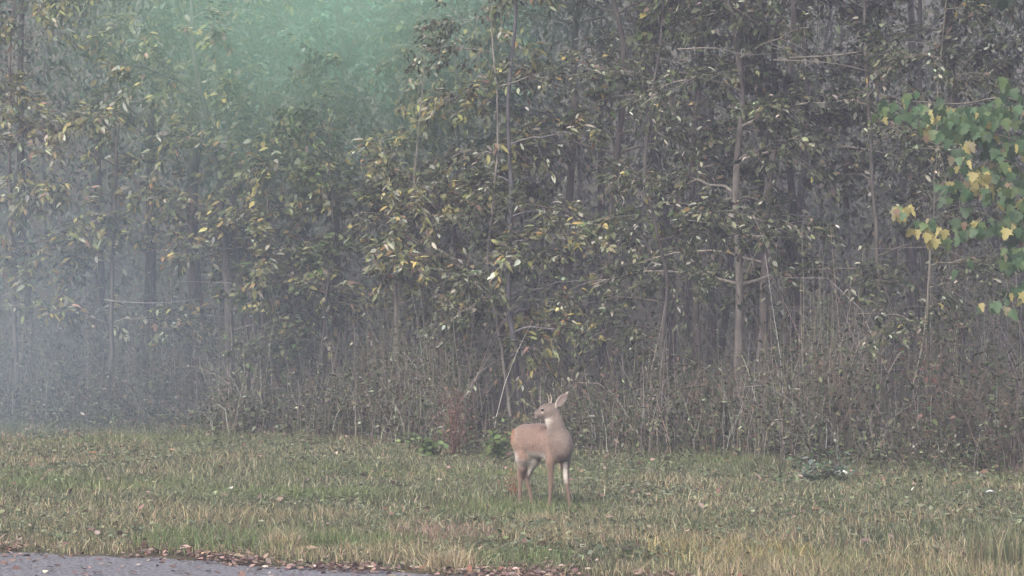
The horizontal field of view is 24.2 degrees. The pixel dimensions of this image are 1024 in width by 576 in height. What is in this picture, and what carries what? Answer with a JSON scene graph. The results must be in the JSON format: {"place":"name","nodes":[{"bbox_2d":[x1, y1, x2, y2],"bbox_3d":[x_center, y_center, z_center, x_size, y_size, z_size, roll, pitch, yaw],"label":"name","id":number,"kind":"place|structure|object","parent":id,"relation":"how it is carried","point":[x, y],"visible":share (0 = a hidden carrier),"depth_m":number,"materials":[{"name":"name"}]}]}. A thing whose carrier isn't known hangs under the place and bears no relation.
{"place":"outdoors","nodes":[
{"label":"outdoors","id":0,"kind":"place"},
{"bbox_2d":[0,552,477,575],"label":"road","id":1,"kind":"structure","parent":0,"point":[68,567],"depth_m":19.45,"materials":[{"name":"grey asphalt"}]},
{"bbox_2d":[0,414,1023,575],"bbox_3d":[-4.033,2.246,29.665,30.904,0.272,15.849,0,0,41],"label":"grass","id":2,"kind":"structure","parent":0,"point":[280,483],"depth_m":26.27,"materials":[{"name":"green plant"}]},
{"bbox_2d":[0,0,1023,575],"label":"ground","id":3,"kind":"structure","parent":0,"point":[372,232],"depth_m":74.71,"materials":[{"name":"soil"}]},
{"bbox_2d":[17,339,108,408],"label":"shrub","id":4,"kind":"object","parent":3,"relation":"on","point":[62,361],"visible":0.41,"depth_m":42.29,"materials":[{"name":"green plant"}]},
{"bbox_2d":[0,0,172,417],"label":"tree","id":5,"kind":"object","parent":3,"relation":"on","point":[21,285],"visible":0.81,"depth_m":42.20,"materials":[{"name":"green plant"}]},
{"bbox_2d":[73,372,137,415],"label":"shrub","id":6,"kind":"object","parent":3,"relation":"on","point":[100,396],"visible":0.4,"depth_m":41.03,"materials":[{"name":"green plant"}]},
{"bbox_2d":[0,0,272,406],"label":"tree","id":7,"kind":"object","parent":3,"relation":"on","point":[101,132],"visible":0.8,"depth_m":41.47,"materials":[{"name":"green plant"}]},
{"bbox_2d":[81,0,331,414],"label":"tree","id":8,"kind":"object","parent":3,"relation":"on","point":[191,218],"visible":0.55,"depth_m":43.65,"materials":[{"name":"green plant"}]},
{"bbox_2d":[126,0,326,394],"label":"tree","id":9,"kind":"object","parent":3,"relation":"on","point":[234,61],"visible":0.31,"depth_m":46.27,"materials":[{"name":"green plant"}]},
{"bbox_2d":[194,382,275,420],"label":"shrub","id":10,"kind":"object","parent":3,"relation":"on","point":[234,400],"visible":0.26,"depth_m":39.15,"materials":[{"name":"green plant"}]},
{"bbox_2d":[128,520,357,555],"bbox_3d":[-2.392,2.223,21.413,2.150,0.206,2.108,0,0,0],"label":"grass clump","id":11,"kind":"object","parent":3,"relation":"on","point":[195,540],"visible":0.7,"depth_m":21.07,"materials":[{"name":"green plant"}]},
{"bbox_2d":[76,0,439,415],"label":"tree","id":12,"kind":"object","parent":3,"relation":"on","point":[215,35],"visible":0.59,"depth_m":40.56,"materials":[{"name":"green plant"}]},
{"bbox_2d":[104,298,202,302],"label":"bare branch","id":13,"kind":"object","parent":12,"relation":"attached to","point":[144,302],"visible":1,"depth_m":40.84,"materials":[{"name":"brown wood"}]},
{"bbox_2d":[211,312,326,417],"bbox_3d":[-4.026,1.380,39.904,1.841,2.005,1.748,0,0,19],"label":"shrub","id":14,"kind":"object","parent":3,"relation":"on","point":[258,362],"visible":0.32,"depth_m":39.93,"materials":[{"name":"green plant"}]},
{"bbox_2d":[244,525,324,552],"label":"grass clump","id":15,"kind":"object","parent":3,"relation":"on","point":[283,538],"visible":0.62,"depth_m":20.77,"materials":[{"name":"plant"}]},
{"bbox_2d":[160,63,410,424],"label":"tree","id":16,"kind":"object","parent":3,"relation":"on","point":[173,257],"visible":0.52,"depth_m":40.92,"materials":[{"name":"green plant"}]},
{"bbox_2d":[198,66,373,412],"bbox_3d":[-3.835,-0.665,39.793,3.008,6.159,3.051,0,0,0],"label":"sapling","id":17,"kind":"object","parent":3,"relation":"on","point":[229,89],"visible":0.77,"depth_m":39.61,"materials":[{"name":"green plant"}]},
{"bbox_2d":[213,18,429,430],"bbox_3d":[-3.053,-1.008,39.201,3.133,6.854,3.198,0,0,37],"label":"sapling","id":18,"kind":"object","parent":3,"relation":"on","point":[299,118],"visible":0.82,"depth_m":38.89,"materials":[{"name":"green plant"}]},
{"bbox_2d":[234,0,449,399],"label":"tree","id":19,"kind":"object","parent":3,"relation":"on","point":[291,27],"visible":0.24,"depth_m":47.22,"materials":[{"name":"green plant"}]},
{"bbox_2d":[313,379,377,436],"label":"shrub","id":20,"kind":"object","parent":3,"relation":"on","point":[330,407],"visible":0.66,"depth_m":37.66,"materials":[{"name":"brown plant"}]},
{"bbox_2d":[219,0,486,415],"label":"tree","id":21,"kind":"object","parent":3,"relation":"on","point":[310,33],"visible":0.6,"depth_m":41.40,"materials":[{"name":"green plant"}]},
{"bbox_2d":[299,526,429,551],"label":"grass clump","id":22,"kind":"object","parent":3,"relation":"on","point":[354,539],"visible":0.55,"depth_m":21.17,"materials":[{"name":"green plant"}]},
{"bbox_2d":[320,345,421,424],"bbox_3d":[-2.367,1.604,38.236,1.701,1.593,1.533,0,0,17],"label":"shrub","id":23,"kind":"object","parent":3,"relation":"on","point":[371,359],"visible":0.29,"depth_m":38.10,"materials":[{"name":"brown plant"}]},
{"bbox_2d":[395,432,421,450],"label":"plant","id":24,"kind":"object","parent":3,"relation":"on","point":[409,441],"visible":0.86,"depth_m":34.02,"materials":[{"name":"green plant"}]},
{"bbox_2d":[343,61,489,420],"bbox_3d":[-1.633,-0.635,38.551,2.255,6.120,3.287,0,0,-13],"label":"sapling","id":25,"kind":"object","parent":3,"relation":"on","point":[392,245],"visible":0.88,"depth_m":37.91,"materials":[{"name":"green plant"}]},
{"bbox_2d":[416,430,449,456],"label":"plant","id":26,"kind":"object","parent":3,"relation":"on","point":[429,446],"visible":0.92,"depth_m":32.81,"materials":[{"name":"green plant"}]},
{"bbox_2d":[360,536,516,572],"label":"grass clump","id":27,"kind":"object","parent":3,"relation":"on","point":[453,557],"visible":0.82,"depth_m":19.36,"materials":[{"name":"beige plant"}]},
{"bbox_2d":[344,0,547,399],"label":"tree","id":28,"kind":"object","parent":3,"relation":"on","point":[378,24],"visible":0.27,"depth_m":43.95,"materials":[{"name":"green plant"}]},
{"bbox_2d":[388,517,504,542],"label":"grass clump","id":29,"kind":"object","parent":3,"relation":"on","point":[447,526],"visible":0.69,"depth_m":21.91,"materials":[{"name":"green plant"}]},
{"bbox_2d":[341,0,568,425],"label":"tree","id":30,"kind":"object","parent":3,"relation":"on","point":[447,196],"visible":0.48,"depth_m":39.50,"materials":[{"name":"green plant"}]},
{"bbox_2d":[423,387,496,455],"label":"dead plant","id":31,"kind":"object","parent":3,"relation":"on","point":[453,441],"visible":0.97,"depth_m":33.09,"materials":[{"name":"brown plant"}]},
{"bbox_2d":[482,423,510,458],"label":"plant","id":32,"kind":"object","parent":3,"relation":"on","point":[502,445],"visible":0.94,"depth_m":32.64,"materials":[{"name":"green plant"}]},
{"bbox_2d":[401,0,604,428],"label":"sapling","id":33,"kind":"object","parent":3,"relation":"on","point":[470,289],"visible":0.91,"depth_m":36.77,"materials":[{"name":"green plant"}]},
{"bbox_2d":[496,468,526,497],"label":"dead plant","id":34,"kind":"object","parent":3,"relation":"on","point":[514,489],"visible":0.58,"depth_m":26.09,"materials":[{"name":"brown plant"}]},
{"bbox_2d":[0,105,1023,522],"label":"undergrowth","id":35,"kind":"object","parent":3,"relation":"on","point":[814,435],"visible":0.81,"depth_m":35.97,"materials":[{"name":"brown plant"}]},
{"bbox_2d":[888,352,917,426],"bbox_3d":[5.144,1.319,31.292,0.402,0.970,0.278,0,0,25],"label":"cane","id":36,"kind":"object","parent":35,"relation":"on","point":[908,373],"visible":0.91,"depth_m":31.24,"materials":[{"name":"brown plant"}]},
{"bbox_2d":[0,0,1023,412],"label":"background woods","id":37,"kind":"object","parent":3,"relation":"on","point":[100,174],"visible":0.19,"depth_m":54.12,"materials":[{"name":"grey plant"}]},
{"bbox_2d":[0,396,1023,575],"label":"leaf litter","id":38,"kind":"object","parent":3,"relation":"on","point":[355,566],"visible":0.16,"depth_m":20.00,"materials":[{"name":"brown plant"}]},
{"bbox_2d":[447,540,579,566],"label":"grass clump","id":39,"kind":"object","parent":3,"relation":"on","point":[530,554],"visible":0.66,"depth_m":20.05,"materials":[{"name":"green plant"}]},
{"bbox_2d":[397,0,645,425],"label":"tree","id":40,"kind":"object","parent":3,"relation":"on","point":[507,243],"visible":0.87,"depth_m":37.00,"materials":[{"name":"green plant"}]},
{"bbox_2d":[547,212,665,234],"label":"bare branch","id":41,"kind":"object","parent":40,"relation":"attached to","point":[594,221],"visible":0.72,"depth_m":36.55,"materials":[{"name":"brown wood"}]},
{"bbox_2d":[510,391,572,510],"bbox_3d":[0.272,1.699,25.000,0.420,1.264,1.035,0,0,-31],"label":"deer","id":42,"kind":"object","parent":3,"relation":"on","point":[550,441],"visible":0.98,"depth_m":24.76},
{"bbox_2d":[512,510,574,524],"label":"grass clump","id":43,"kind":"object","parent":3,"relation":"on","point":[531,518],"visible":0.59,"depth_m":23.44,"materials":[{"name":"plant"}]},
{"bbox_2d":[425,0,710,410],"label":"tree","id":44,"kind":"object","parent":3,"relation":"on","point":[528,14],"visible":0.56,"depth_m":39.93,"materials":[{"name":"green plant"}]},
{"bbox_2d":[556,354,620,445],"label":"shrub","id":45,"kind":"object","parent":3,"relation":"on","point":[584,390],"visible":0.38,"depth_m":35.42,"materials":[{"name":"brown plant"}]},
{"bbox_2d":[492,0,743,411],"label":"tree","id":46,"kind":"object","parent":3,"relation":"on","point":[576,9],"visible":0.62,"depth_m":37.94,"materials":[{"name":"green plant"}]},
{"bbox_2d":[595,406,664,449],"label":"dead plant","id":47,"kind":"object","parent":3,"relation":"on","point":[621,441],"visible":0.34,"depth_m":33.69,"materials":[{"name":"brown plant"}]},
{"bbox_2d":[530,0,751,441],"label":"sapling","id":48,"kind":"object","parent":3,"relation":"on","point":[624,182],"visible":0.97,"depth_m":34.43,"materials":[{"name":"green plant"}]},
{"bbox_2d":[559,0,817,429],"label":"tree","id":49,"kind":"object","parent":3,"relation":"on","point":[600,95],"visible":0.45,"depth_m":37.36,"materials":[{"name":"green plant"}]},
{"bbox_2d":[650,354,756,438],"bbox_3d":[2.906,1.658,33.928,1.913,1.428,1.361,0,0,35],"label":"shrub","id":50,"kind":"object","parent":3,"relation":"on","point":[706,380],"visible":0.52,"depth_m":34.09,"materials":[{"name":"brown plant"}]},
{"bbox_2d":[632,531,814,564],"bbox_3d":[1.794,2.223,20.527,1.713,0.184,1.543,0,0,0],"label":"grass clump","id":51,"kind":"object","parent":3,"relation":"on","point":[702,553],"visible":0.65,"depth_m":20.46,"materials":[{"name":"green plant"}]},
{"bbox_2d":[570,0,917,439],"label":"tree","id":52,"kind":"object","parent":3,"relation":"on","point":[738,299],"visible":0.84,"depth_m":35.15,"materials":[{"name":"green plant"}]},
{"bbox_2d":[585,0,945,428],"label":"tree","id":53,"kind":"object","parent":3,"relation":"on","point":[760,115],"visible":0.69,"depth_m":35.93,"materials":[{"name":"green plant"}]},
{"bbox_2d":[753,356,829,432],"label":"shrub","id":54,"kind":"object","parent":3,"relation":"on","point":[788,388],"visible":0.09,"depth_m":35.52,"materials":[{"name":"brown plant"}]},
{"bbox_2d":[666,0,941,428],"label":"tree","id":55,"kind":"object","parent":3,"relation":"on","point":[793,255],"visible":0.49,"depth_m":36.97,"materials":[{"name":"green plant"}]},
{"bbox_2d":[782,450,854,481],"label":"shrub","id":56,"kind":"object","parent":3,"relation":"on","point":[819,466],"visible":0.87,"depth_m":28.57,"materials":[{"name":"green plant"}]},
{"bbox_2d":[687,0,1023,434],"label":"tree","id":57,"kind":"object","parent":3,"relation":"on","point":[876,8],"visible":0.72,"depth_m":34.42,"materials":[{"name":"green plant"}]},
{"bbox_2d":[677,47,783,54],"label":"bare branch","id":58,"kind":"object","parent":57,"relation":"attached to","point":[721,49],"visible":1,"depth_m":34.39,"materials":[{"name":"brown wood"}]},
{"bbox_2d":[773,59,905,73],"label":"bare branch","id":59,"kind":"object","parent":57,"relation":"attached to","point":[821,62],"visible":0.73,"depth_m":34.33,"materials":[{"name":"brown wood"}]},
{"bbox_2d":[789,41,936,57],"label":"bare branch","id":60,"kind":"object","parent":57,"relation":"attached to","point":[846,53],"visible":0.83,"depth_m":34.02,"materials":[{"name":"brown wood"}]},
{"bbox_2d":[790,318,929,457],"bbox_3d":[4.453,1.379,31.560,1.464,1.970,1.943,0,0,-23],"label":"shrub","id":61,"kind":"object","parent":3,"relation":"on","point":[860,381],"visible":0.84,"depth_m":31.59,"materials":[{"name":"brown plant"}]},
{"bbox_2d":[840,0,1023,449],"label":"sapling","id":62,"kind":"object","parent":3,"relation":"on","point":[984,14],"visible":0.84,"depth_m":32.45,"materials":[{"name":"green plant"}]},
{"bbox_2d":[882,314,930,346],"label":"bare branch","id":63,"kind":"object","parent":62,"relation":"attached to","point":[902,316],"visible":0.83,"depth_m":31.94,"materials":[{"name":"grey wood"}]},
{"bbox_2d":[846,0,1023,428],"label":"tree","id":64,"kind":"object","parent":3,"relation":"on","point":[949,25],"visible":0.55,"depth_m":35.23,"materials":[{"name":"green plant"}]},
{"bbox_2d":[899,340,976,448],"bbox_3d":[5.709,1.541,31.927,1.005,1.690,0.775,0,0,0],"label":"shrub","id":65,"kind":"object","parent":3,"relation":"on","point":[926,380],"visible":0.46,"depth_m":32.06,"materials":[{"name":"brown plant"}]},
{"bbox_2d":[871,0,1023,321],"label":"tree","id":66,"kind":"object","parent":3,"relation":"on","point":[961,127],"visible":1,"depth_m":28.86,"materials":[{"name":"green plant"}]},
{"bbox_2d":[883,303,1017,460],"bbox_3d":[5.607,1.278,31.013,1.908,2.165,1.917,0,0,-18],"label":"shrub","id":67,"kind":"object","parent":3,"relation":"on","point":[950,428],"visible":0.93,"depth_m":30.82,"materials":[{"name":"brown plant"}]},
{"bbox_2d":[913,291,927,383],"bbox_3d":[5.345,0.629,31.391,0.249,1.262,0.057,0,0,-28],"label":"cane","id":68,"kind":"object","parent":67,"relation":"in","point":[923,337],"visible":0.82,"depth_m":31.43,"materials":[{"name":"brown plant"}]},
{"bbox_2d":[926,355,1023,475],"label":"shrub","id":69,"kind":"object","parent":3,"relation":"on","point":[1001,428],"visible":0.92,"depth_m":29.44,"materials":[{"name":"brown plant"}]},
{"bbox_2d":[954,521,1023,570],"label":"grass clump","id":70,"kind":"object","parent":3,"relation":"on","point":[991,549],"visible":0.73,"depth_m":19.42,"materials":[{"name":"green plant"}]}
]}

